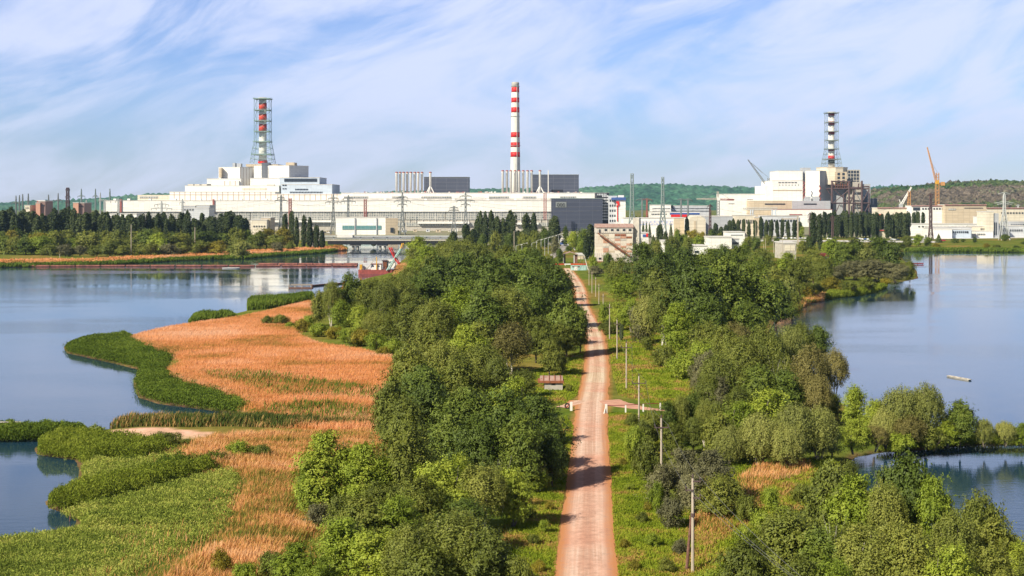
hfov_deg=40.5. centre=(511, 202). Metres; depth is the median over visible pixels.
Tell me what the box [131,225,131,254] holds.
concrete pole
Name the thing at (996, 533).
broadleaf tree
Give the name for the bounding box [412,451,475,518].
broadleaf tree
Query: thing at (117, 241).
broadleaf tree
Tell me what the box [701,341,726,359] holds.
shrub
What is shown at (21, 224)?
poplar tree
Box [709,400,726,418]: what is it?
broadleaf tree
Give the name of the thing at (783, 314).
broadleaf tree
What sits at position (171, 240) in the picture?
broadleaf tree
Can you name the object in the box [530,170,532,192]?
exhaust stack
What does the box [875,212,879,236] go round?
poplar tree
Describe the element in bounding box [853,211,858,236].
poplar tree
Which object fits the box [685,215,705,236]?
arched hall
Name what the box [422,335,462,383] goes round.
birch tree
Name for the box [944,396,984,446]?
broadleaf tree
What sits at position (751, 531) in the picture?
overhead wire
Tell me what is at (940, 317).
water
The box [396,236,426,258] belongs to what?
broadleaf tree
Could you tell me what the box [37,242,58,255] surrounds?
broadleaf tree
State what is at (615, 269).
birch tree
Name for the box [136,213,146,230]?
poplar tree
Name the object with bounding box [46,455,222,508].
reeds
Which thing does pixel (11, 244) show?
broadleaf tree
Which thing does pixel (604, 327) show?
shrub
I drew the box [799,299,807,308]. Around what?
reeds
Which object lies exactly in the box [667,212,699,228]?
painted hall
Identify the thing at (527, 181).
exhaust stack
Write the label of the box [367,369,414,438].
broadleaf tree
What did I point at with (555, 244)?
broadleaf tree
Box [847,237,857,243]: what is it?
broadleaf tree
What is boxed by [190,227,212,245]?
broadleaf tree
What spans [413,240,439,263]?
broadleaf tree
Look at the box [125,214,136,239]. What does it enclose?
poplar tree
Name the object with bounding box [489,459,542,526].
broadleaf tree
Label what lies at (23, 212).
poplar tree
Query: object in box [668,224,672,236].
spruce tree
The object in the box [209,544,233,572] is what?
shrub
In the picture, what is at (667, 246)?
broadleaf tree
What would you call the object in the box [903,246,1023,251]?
reeds
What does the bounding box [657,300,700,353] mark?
broadleaf tree
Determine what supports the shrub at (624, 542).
on the ground at (596, 294)
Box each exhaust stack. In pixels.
[395,172,397,192]
[399,172,401,192]
[402,172,404,192]
[406,172,408,191]
[409,172,411,192]
[413,172,415,192]
[417,172,419,192]
[421,172,422,191]
[426,172,433,192]
[501,170,503,192]
[506,170,507,192]
[509,170,511,192]
[514,170,515,192]
[518,170,519,192]
[522,170,524,192]
[526,170,528,192]
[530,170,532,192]
[536,170,543,192]
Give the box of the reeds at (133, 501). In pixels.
[60,441,242,527]
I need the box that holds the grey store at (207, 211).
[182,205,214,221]
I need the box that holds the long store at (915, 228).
[910,223,976,235]
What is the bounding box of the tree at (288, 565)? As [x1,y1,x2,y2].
[262,538,318,575]
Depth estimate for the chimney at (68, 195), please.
1638.54 m
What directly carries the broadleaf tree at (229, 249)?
on the ground at (596, 294)
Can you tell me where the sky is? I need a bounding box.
[0,0,1023,202]
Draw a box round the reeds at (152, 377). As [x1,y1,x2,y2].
[60,330,249,411]
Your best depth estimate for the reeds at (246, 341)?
265.54 m
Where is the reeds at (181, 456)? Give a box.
[148,448,230,473]
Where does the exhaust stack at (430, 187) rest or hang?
on the turbine hall
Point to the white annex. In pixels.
(978, 231)
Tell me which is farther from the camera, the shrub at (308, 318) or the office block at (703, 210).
the office block at (703, 210)
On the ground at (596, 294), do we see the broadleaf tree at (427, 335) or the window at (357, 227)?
the broadleaf tree at (427, 335)
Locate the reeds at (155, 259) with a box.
[0,246,347,266]
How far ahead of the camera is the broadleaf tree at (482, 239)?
847.76 m
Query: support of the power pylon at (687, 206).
on the ground at (596, 294)
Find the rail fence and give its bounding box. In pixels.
[604,403,660,413]
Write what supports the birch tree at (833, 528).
on the ground at (596, 294)
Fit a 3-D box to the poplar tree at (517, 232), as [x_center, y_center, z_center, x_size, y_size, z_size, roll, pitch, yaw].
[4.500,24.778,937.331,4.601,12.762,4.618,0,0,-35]
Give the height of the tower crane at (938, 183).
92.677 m
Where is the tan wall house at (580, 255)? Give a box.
[576,253,583,258]
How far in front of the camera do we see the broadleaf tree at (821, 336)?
258.67 m
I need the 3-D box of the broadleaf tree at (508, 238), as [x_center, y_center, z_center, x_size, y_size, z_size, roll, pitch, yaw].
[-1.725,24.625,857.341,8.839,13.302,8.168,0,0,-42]
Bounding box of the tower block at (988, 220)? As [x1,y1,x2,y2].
[976,211,998,237]
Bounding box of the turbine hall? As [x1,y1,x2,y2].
[105,190,608,230]
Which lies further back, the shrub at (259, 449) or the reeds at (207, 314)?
the reeds at (207, 314)
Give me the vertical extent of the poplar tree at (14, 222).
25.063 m
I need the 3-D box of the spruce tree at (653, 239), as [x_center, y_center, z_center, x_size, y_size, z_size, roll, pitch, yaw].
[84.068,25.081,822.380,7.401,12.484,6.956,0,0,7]
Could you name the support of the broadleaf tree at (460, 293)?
on the ground at (596, 294)
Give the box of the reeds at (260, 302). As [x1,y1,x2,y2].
[247,290,314,310]
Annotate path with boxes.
[557,400,583,407]
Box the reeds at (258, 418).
[109,409,378,429]
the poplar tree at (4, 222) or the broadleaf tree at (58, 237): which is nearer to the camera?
the broadleaf tree at (58, 237)
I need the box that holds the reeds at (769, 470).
[737,456,815,495]
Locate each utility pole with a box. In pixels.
[607,302,611,338]
[614,320,617,358]
[621,341,631,387]
[632,374,645,420]
[654,415,668,472]
[685,474,700,572]
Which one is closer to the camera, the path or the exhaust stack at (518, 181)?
the path
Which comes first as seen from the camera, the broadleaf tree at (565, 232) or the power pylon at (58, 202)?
the broadleaf tree at (565, 232)
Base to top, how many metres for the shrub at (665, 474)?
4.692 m
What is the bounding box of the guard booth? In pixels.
[571,265,586,269]
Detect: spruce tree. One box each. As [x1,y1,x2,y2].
[648,222,651,237]
[648,234,656,254]
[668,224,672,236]
[935,234,942,242]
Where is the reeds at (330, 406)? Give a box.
[235,397,373,417]
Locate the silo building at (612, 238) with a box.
[594,218,640,261]
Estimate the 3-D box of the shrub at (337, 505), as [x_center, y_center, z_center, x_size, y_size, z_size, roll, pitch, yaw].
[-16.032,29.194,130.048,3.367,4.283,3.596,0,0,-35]
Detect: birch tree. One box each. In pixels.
[321,279,340,326]
[359,309,388,333]
[369,276,402,314]
[375,517,438,575]
[392,278,420,309]
[398,265,422,283]
[412,505,489,575]
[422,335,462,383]
[434,241,457,255]
[438,239,466,258]
[453,460,510,527]
[458,340,511,393]
[485,282,533,351]
[490,452,511,508]
[533,459,548,490]
[605,256,632,278]
[645,276,681,342]
[650,308,664,344]
[672,393,691,436]
[693,397,714,446]
[696,349,738,401]
[719,332,764,385]
[747,321,790,382]
[768,347,784,376]
[781,351,793,377]
[788,319,817,355]
[825,510,850,541]
[873,461,890,493]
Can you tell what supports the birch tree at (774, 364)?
on the ground at (596, 294)
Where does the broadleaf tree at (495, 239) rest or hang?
on the ground at (596, 294)
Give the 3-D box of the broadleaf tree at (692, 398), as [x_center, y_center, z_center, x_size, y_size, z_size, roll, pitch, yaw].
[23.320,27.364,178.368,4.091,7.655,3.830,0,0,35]
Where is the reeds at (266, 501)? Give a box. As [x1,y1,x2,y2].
[108,424,387,575]
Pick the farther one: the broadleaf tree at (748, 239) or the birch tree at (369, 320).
the broadleaf tree at (748, 239)
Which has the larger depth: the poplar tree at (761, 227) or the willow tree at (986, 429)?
the poplar tree at (761, 227)
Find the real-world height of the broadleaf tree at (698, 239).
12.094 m
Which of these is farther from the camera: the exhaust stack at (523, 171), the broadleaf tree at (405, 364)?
the exhaust stack at (523, 171)
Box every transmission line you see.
[160,201,652,209]
[165,201,697,212]
[174,196,631,205]
[710,196,1019,220]
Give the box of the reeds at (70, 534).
[0,522,231,575]
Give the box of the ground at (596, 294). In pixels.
[0,210,1023,575]
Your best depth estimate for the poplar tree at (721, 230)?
1149.97 m
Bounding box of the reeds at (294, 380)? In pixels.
[178,367,375,397]
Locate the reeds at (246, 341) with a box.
[130,300,392,430]
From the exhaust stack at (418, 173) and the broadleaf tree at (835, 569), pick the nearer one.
the broadleaf tree at (835, 569)
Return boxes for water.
[0,245,1023,543]
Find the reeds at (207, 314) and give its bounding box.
[188,308,235,322]
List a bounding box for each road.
[546,245,568,258]
[554,268,619,575]
[600,399,664,410]
[761,240,937,242]
[923,237,1023,238]
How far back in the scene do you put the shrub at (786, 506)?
128.23 m
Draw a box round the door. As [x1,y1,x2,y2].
[785,245,794,250]
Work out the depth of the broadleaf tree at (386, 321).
297.08 m
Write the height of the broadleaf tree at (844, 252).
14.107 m
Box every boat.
[222,267,238,268]
[358,243,403,273]
[946,375,971,380]
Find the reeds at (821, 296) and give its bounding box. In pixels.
[801,291,826,303]
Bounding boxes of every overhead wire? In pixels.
[686,486,789,575]
[700,477,798,574]
[709,503,792,575]
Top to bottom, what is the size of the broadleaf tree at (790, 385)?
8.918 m
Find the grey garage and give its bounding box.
[774,241,796,257]
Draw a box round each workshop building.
[335,217,397,234]
[732,215,799,235]
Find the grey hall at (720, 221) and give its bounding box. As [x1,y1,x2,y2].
[702,216,732,235]
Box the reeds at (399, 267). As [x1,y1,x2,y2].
[392,262,405,274]
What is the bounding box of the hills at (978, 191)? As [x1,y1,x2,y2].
[870,178,1023,207]
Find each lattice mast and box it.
[288,198,291,226]
[364,199,366,216]
[544,193,546,219]
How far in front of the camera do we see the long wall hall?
1260.00 m
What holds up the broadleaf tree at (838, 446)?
on the ground at (596, 294)
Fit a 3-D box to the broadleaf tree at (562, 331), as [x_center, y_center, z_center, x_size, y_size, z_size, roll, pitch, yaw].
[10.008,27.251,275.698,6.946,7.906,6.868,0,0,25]
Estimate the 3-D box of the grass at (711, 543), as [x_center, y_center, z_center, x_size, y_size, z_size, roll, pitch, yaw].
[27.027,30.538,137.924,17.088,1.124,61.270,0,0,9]
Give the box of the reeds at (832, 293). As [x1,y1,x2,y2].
[824,282,887,298]
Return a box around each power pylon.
[11,196,20,214]
[54,193,61,213]
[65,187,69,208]
[98,199,110,212]
[99,192,101,213]
[115,198,121,215]
[151,201,171,213]
[180,199,184,212]
[275,195,287,229]
[325,194,338,234]
[341,195,355,216]
[396,192,410,234]
[448,206,458,232]
[457,192,474,224]
[628,173,634,223]
[637,198,645,216]
[643,198,650,216]
[659,177,666,232]
[678,198,684,216]
[685,198,690,215]
[707,204,712,233]
[808,212,810,236]
[830,215,834,239]
[928,193,933,239]
[994,192,1011,239]
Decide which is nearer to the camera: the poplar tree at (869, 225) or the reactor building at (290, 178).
the poplar tree at (869, 225)
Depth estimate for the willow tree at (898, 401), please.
175.65 m
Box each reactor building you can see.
[185,162,339,193]
[716,167,877,226]
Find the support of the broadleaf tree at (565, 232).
on the ground at (596, 294)
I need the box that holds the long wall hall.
[621,217,684,236]
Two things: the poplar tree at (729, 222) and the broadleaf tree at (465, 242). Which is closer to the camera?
the broadleaf tree at (465, 242)
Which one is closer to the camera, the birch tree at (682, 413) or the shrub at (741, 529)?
the shrub at (741, 529)
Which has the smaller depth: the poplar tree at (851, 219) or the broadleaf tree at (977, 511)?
the broadleaf tree at (977, 511)
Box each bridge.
[312,238,447,248]
[319,235,462,239]
[743,208,775,214]
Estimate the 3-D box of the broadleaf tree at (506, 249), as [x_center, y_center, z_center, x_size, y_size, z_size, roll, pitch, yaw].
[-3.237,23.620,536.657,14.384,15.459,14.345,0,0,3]
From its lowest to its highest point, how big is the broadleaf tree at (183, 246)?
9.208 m
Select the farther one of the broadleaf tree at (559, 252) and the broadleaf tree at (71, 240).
the broadleaf tree at (71, 240)
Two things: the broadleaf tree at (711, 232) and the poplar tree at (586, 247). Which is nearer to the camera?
the poplar tree at (586, 247)
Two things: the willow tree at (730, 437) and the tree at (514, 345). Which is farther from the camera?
the tree at (514, 345)
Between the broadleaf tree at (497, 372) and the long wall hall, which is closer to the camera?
the broadleaf tree at (497, 372)
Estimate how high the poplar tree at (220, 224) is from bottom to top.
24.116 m
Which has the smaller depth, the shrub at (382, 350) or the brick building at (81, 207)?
the shrub at (382, 350)
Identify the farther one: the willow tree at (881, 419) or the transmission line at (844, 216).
the transmission line at (844, 216)
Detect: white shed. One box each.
[660,240,664,251]
[692,244,707,253]
[704,236,739,248]
[723,231,744,245]
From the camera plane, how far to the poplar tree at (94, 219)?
970.31 m
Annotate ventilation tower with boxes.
[250,97,275,163]
[821,112,841,166]
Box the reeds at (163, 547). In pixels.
[55,515,263,575]
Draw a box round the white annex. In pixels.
[967,225,992,237]
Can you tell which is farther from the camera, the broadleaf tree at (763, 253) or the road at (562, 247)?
the road at (562, 247)
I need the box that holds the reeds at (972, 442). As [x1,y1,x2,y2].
[875,432,1022,451]
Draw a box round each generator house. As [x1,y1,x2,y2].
[424,177,469,192]
[533,174,578,192]
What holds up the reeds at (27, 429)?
on the ground at (596, 294)
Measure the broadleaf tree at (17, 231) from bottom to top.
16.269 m
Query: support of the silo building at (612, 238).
on the ground at (596, 294)
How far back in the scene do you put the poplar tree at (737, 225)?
1184.49 m
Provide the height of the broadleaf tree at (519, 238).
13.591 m
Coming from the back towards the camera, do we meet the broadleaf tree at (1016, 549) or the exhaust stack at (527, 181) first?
the exhaust stack at (527, 181)
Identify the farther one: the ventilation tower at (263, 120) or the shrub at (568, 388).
the ventilation tower at (263, 120)
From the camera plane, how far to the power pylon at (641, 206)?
1499.28 m
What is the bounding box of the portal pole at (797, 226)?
[782,216,797,248]
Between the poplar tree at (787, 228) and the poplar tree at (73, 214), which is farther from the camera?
the poplar tree at (787, 228)
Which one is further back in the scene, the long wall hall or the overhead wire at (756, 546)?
the long wall hall
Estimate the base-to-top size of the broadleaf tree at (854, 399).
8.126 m
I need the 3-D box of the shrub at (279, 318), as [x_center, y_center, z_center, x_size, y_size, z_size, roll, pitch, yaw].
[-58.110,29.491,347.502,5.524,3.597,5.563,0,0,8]
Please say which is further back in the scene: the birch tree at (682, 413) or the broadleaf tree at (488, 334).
the broadleaf tree at (488, 334)
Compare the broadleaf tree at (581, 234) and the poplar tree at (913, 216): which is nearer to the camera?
the broadleaf tree at (581, 234)
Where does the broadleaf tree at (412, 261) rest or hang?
on the ground at (596, 294)
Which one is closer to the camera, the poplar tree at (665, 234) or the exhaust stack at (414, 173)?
the poplar tree at (665, 234)
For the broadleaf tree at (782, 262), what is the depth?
535.84 m
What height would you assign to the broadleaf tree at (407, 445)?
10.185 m
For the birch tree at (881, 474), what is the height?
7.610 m
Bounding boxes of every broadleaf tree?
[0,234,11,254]
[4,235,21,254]
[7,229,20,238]
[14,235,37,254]
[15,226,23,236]
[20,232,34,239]
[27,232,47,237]
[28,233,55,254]
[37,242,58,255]
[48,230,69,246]
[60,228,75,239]
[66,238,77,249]
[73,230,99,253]
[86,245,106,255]
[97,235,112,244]
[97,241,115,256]
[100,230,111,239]
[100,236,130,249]
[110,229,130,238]
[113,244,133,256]
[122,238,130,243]
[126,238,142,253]
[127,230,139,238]
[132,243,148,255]
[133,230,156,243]
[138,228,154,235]
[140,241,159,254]
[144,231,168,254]
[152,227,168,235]
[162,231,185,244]
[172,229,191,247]
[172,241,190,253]
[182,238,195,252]
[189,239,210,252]
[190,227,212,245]
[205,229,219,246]
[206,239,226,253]
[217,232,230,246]
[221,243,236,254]
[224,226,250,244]
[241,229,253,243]
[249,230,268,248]
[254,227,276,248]
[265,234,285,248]
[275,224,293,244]
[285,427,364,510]
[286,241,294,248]
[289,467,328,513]
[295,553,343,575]
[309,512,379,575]
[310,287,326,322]
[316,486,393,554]
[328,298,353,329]
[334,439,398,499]
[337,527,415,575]
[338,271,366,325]
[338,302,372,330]
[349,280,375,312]
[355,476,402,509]
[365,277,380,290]
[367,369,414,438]
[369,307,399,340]
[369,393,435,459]
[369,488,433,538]
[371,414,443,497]
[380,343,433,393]
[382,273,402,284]
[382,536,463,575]
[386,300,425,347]
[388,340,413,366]
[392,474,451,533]
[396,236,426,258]
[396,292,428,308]
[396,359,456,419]
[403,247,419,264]
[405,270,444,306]
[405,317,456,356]
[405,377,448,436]
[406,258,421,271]
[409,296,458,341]
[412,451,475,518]
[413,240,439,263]
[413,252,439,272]
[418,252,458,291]
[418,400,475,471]
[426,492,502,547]
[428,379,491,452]
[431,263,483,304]
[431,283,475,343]
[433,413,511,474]
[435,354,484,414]
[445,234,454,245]
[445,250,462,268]
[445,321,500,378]
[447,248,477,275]
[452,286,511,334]
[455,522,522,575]
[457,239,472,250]
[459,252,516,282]
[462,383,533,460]
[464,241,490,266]
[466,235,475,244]
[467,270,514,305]
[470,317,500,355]
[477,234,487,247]
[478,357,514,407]
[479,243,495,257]
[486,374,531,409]
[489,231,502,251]
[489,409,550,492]
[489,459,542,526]
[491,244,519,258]
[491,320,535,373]
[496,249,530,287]
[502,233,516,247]
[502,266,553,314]
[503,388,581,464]
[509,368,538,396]
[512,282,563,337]
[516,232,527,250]
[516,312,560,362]
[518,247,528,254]
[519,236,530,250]
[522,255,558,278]
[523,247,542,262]
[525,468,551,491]
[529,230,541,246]
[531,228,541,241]
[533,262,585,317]
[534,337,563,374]
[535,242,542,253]
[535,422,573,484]
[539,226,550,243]
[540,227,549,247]
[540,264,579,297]
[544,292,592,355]
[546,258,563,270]
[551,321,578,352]
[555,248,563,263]
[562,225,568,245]
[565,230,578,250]
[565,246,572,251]
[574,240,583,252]
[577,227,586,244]
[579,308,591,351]
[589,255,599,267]
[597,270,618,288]
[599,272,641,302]
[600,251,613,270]
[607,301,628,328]
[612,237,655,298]
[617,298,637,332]
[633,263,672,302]
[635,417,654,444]
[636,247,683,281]
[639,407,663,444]
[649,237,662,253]
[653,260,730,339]
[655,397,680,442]
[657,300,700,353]
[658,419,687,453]
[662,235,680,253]
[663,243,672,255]
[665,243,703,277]
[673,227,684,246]
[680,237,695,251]
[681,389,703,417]
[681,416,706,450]
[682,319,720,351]
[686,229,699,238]
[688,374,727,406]
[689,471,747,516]
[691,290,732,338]
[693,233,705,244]
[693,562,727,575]
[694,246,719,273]
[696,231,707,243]
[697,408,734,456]
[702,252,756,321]
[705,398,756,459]
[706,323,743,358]
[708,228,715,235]
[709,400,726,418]
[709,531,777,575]
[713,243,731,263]
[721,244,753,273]
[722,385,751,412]
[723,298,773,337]
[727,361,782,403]
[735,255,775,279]
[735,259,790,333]
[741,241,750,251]
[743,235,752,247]
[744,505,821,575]
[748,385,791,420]
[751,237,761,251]
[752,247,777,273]
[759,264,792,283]
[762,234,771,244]
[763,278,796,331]
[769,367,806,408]
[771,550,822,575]
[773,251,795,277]
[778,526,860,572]
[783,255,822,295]
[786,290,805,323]
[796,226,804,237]
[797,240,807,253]
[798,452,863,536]
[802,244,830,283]
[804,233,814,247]
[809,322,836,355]
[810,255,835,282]
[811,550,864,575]
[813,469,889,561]
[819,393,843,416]
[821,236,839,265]
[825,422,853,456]
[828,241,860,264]
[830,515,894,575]
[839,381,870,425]
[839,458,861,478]
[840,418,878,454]
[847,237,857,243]
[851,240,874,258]
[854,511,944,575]
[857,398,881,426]
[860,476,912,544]
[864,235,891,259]
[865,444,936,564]
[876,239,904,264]
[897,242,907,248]
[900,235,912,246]
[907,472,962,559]
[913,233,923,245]
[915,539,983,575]
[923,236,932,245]
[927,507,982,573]
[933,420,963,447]
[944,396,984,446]
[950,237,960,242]
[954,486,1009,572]
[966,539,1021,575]
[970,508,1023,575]
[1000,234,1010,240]
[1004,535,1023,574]
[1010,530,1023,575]
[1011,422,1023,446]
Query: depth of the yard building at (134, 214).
1403.62 m
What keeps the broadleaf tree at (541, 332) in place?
on the ground at (596, 294)
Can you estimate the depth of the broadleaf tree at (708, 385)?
191.32 m
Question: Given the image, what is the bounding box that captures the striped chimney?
[510,82,520,191]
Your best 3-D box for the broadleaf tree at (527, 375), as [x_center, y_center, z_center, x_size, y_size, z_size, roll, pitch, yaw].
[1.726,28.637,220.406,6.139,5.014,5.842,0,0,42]
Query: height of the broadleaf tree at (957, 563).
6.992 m
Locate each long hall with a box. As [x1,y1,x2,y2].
[872,207,906,218]
[905,205,941,222]
[937,204,986,222]
[986,208,1023,224]
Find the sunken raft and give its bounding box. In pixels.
[288,284,312,288]
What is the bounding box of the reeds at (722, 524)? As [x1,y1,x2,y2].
[685,507,738,536]
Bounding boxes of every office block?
[608,195,625,223]
[648,205,708,216]
[999,221,1023,236]
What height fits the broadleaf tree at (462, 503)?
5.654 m
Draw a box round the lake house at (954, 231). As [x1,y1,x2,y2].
[923,226,971,237]
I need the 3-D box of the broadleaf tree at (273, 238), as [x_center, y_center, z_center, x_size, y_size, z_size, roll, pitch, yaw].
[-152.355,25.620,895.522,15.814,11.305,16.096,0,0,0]
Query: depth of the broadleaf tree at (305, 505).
136.12 m
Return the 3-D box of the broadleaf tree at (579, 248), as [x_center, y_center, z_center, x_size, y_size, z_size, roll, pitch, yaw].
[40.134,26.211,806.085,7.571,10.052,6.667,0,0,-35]
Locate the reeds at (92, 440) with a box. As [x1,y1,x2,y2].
[37,423,177,462]
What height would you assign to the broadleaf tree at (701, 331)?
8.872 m
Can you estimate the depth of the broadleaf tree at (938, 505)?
115.39 m
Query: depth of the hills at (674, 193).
6454.34 m
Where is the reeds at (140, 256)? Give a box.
[0,245,346,262]
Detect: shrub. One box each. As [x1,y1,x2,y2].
[56,244,75,256]
[73,245,87,255]
[149,431,183,441]
[157,243,182,254]
[179,438,192,444]
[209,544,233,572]
[225,439,251,454]
[228,560,258,575]
[247,443,274,454]
[254,547,282,575]
[260,316,273,323]
[271,241,285,251]
[272,314,289,323]
[285,321,295,326]
[293,317,310,331]
[302,503,332,525]
[303,314,316,327]
[308,321,329,336]
[322,326,340,338]
[325,492,353,525]
[335,328,356,341]
[346,336,363,346]
[350,327,376,345]
[362,331,387,349]
[374,345,390,354]
[381,336,402,354]
[503,550,539,575]
[523,506,536,518]
[526,533,540,543]
[529,559,547,572]
[537,519,549,531]
[544,501,552,509]
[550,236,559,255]
[558,349,569,371]
[565,384,572,391]
[569,368,576,374]
[585,265,605,275]
[597,302,611,323]
[598,318,616,334]
[618,458,627,464]
[619,538,630,548]
[622,412,638,425]
[622,423,645,461]
[623,482,635,490]
[627,304,651,342]
[627,559,640,570]
[629,433,668,479]
[630,458,637,469]
[633,461,676,499]
[635,512,649,522]
[640,334,656,350]
[642,501,652,510]
[644,531,660,546]
[646,478,666,512]
[648,341,676,367]
[654,493,686,528]
[657,556,675,571]
[662,347,696,378]
[666,447,704,503]
[670,536,686,554]
[675,466,709,511]
[685,349,714,390]
[686,336,715,375]
[689,447,748,501]
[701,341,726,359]
[705,375,732,411]
[730,521,758,548]
[734,492,759,521]
[749,506,775,543]
[760,486,782,510]
[769,503,794,520]
[787,480,809,505]
[792,503,817,528]
[799,286,819,296]
[806,282,826,293]
[820,275,843,291]
[831,264,846,281]
[838,259,871,279]
[838,280,856,291]
[851,258,894,281]
[858,275,877,289]
[879,278,891,283]
[882,262,910,282]
[887,430,917,452]
[904,259,916,282]
[917,425,951,450]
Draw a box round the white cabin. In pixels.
[973,216,976,223]
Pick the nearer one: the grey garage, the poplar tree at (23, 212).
the grey garage
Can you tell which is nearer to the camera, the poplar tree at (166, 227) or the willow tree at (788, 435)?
the willow tree at (788, 435)
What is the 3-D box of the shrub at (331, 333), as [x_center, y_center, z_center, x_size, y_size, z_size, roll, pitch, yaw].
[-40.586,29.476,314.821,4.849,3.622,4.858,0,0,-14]
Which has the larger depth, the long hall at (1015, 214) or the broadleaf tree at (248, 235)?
the long hall at (1015, 214)
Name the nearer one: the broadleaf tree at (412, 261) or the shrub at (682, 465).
the shrub at (682, 465)
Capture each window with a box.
[342,226,353,228]
[356,226,375,228]
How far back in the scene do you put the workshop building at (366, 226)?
1340.00 m
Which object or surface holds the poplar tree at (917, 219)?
on the ground at (596, 294)
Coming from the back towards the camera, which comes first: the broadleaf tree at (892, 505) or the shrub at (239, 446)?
the shrub at (239, 446)
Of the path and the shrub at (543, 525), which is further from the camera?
the path
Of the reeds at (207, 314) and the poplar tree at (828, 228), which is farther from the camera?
the poplar tree at (828, 228)
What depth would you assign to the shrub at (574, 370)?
249.25 m
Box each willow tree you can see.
[230,238,254,258]
[629,293,660,339]
[712,425,747,465]
[721,320,753,341]
[738,408,784,464]
[766,421,807,467]
[773,400,818,459]
[776,321,806,376]
[782,276,801,300]
[789,342,835,405]
[798,374,835,415]
[803,402,840,459]
[823,347,850,393]
[855,244,880,262]
[863,424,890,451]
[868,408,896,448]
[877,383,925,433]
[890,414,927,449]
[903,380,946,447]
[973,418,994,448]
[994,420,1018,446]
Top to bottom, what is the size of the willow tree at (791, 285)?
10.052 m
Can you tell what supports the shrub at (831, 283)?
on the ground at (596, 294)
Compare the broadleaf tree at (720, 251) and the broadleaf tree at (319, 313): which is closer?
the broadleaf tree at (319, 313)
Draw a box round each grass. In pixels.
[501,416,573,575]
[529,351,583,403]
[607,321,695,405]
[608,412,706,575]
[694,455,841,575]
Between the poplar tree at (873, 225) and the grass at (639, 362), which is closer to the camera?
the grass at (639, 362)
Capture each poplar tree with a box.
[0,209,8,234]
[6,206,15,231]
[9,212,18,230]
[17,209,26,235]
[18,213,25,236]
[24,211,32,236]
[30,211,36,218]
[31,214,42,232]
[40,213,48,232]
[47,208,60,231]
[59,206,70,231]
[69,208,76,233]
[75,215,82,235]
[81,212,91,235]
[90,209,99,234]
[96,211,105,234]
[104,211,112,232]
[112,213,119,231]
[116,214,126,236]
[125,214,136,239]
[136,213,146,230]
[145,211,152,228]
[154,213,162,231]
[159,211,167,232]
[163,218,170,234]
[168,213,176,232]
[177,212,184,233]
[182,210,191,235]
[191,218,200,233]
[199,213,205,230]
[202,217,207,231]
[206,216,216,232]
[214,217,217,233]
[217,213,223,234]
[222,211,231,234]
[229,210,235,230]
[232,215,243,230]
[244,218,250,232]
[282,213,287,245]
[288,211,294,240]
[293,217,299,246]
[300,215,306,246]
[305,217,313,246]
[313,224,319,247]
[319,230,325,247]
[449,231,457,242]
[461,223,470,239]
[470,228,477,242]
[474,219,479,239]
[476,211,482,236]
[482,211,488,241]
[488,210,493,246]
[489,220,495,241]
[494,216,500,250]
[499,218,505,249]
[504,223,510,240]
[505,210,517,224]
[510,216,516,246]
[516,230,521,248]
[521,212,531,237]
[530,212,537,232]
[548,215,561,243]
[583,235,590,258]
[586,224,594,256]
[619,324,623,339]
[656,224,662,241]
[663,231,667,239]
[684,216,689,235]
[713,223,717,233]
[717,226,724,235]
[727,220,731,230]
[731,218,735,230]
[735,219,740,230]
[742,219,745,231]
[746,220,750,236]
[753,220,757,237]
[758,216,763,238]
[764,220,768,237]
[768,219,773,237]
[775,220,779,236]
[780,219,784,237]
[785,220,790,237]
[791,220,796,237]
[798,221,801,237]
[809,212,816,247]
[816,213,822,249]
[822,211,827,237]
[826,213,830,237]
[834,214,841,237]
[841,210,844,237]
[843,210,849,238]
[849,211,853,238]
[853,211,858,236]
[858,211,862,237]
[861,211,864,237]
[864,212,867,236]
[867,212,872,237]
[870,213,876,236]
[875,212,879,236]
[879,213,883,229]
[884,211,892,237]
[891,213,893,237]
[893,212,899,238]
[898,212,903,236]
[901,213,908,235]
[906,211,911,235]
[911,212,915,222]
[915,211,920,222]
[921,212,925,222]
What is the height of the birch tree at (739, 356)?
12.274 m
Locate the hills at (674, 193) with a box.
[0,183,913,209]
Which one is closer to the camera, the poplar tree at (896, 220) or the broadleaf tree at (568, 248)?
the broadleaf tree at (568, 248)
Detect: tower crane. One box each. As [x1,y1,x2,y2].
[696,191,733,215]
[748,159,769,183]
[899,187,911,206]
[927,147,944,204]
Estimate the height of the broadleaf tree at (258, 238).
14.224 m
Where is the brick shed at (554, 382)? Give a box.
[538,375,563,389]
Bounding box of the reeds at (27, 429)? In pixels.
[0,418,86,441]
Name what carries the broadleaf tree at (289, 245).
on the ground at (596, 294)
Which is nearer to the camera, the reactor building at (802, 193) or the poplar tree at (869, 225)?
the poplar tree at (869, 225)
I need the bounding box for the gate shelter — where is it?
[563,251,577,262]
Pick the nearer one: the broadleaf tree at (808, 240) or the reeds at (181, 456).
the reeds at (181, 456)
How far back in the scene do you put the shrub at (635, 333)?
302.99 m
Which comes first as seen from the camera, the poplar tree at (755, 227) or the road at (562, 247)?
the road at (562, 247)
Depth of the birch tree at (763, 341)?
207.68 m
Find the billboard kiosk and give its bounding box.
[641,232,648,243]
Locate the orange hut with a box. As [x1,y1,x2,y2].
[870,230,890,237]
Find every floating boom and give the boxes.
[17,265,356,266]
[258,263,357,264]
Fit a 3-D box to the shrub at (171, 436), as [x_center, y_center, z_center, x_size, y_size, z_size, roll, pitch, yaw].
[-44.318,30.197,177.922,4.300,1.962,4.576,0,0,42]
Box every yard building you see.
[109,213,142,217]
[251,217,274,234]
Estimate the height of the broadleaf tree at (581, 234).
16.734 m
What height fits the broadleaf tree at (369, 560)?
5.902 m
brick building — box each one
[24,205,35,213]
[36,200,52,215]
[73,202,91,214]
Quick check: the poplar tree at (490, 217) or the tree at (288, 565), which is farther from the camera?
the poplar tree at (490, 217)
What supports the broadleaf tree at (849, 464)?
on the ground at (596, 294)

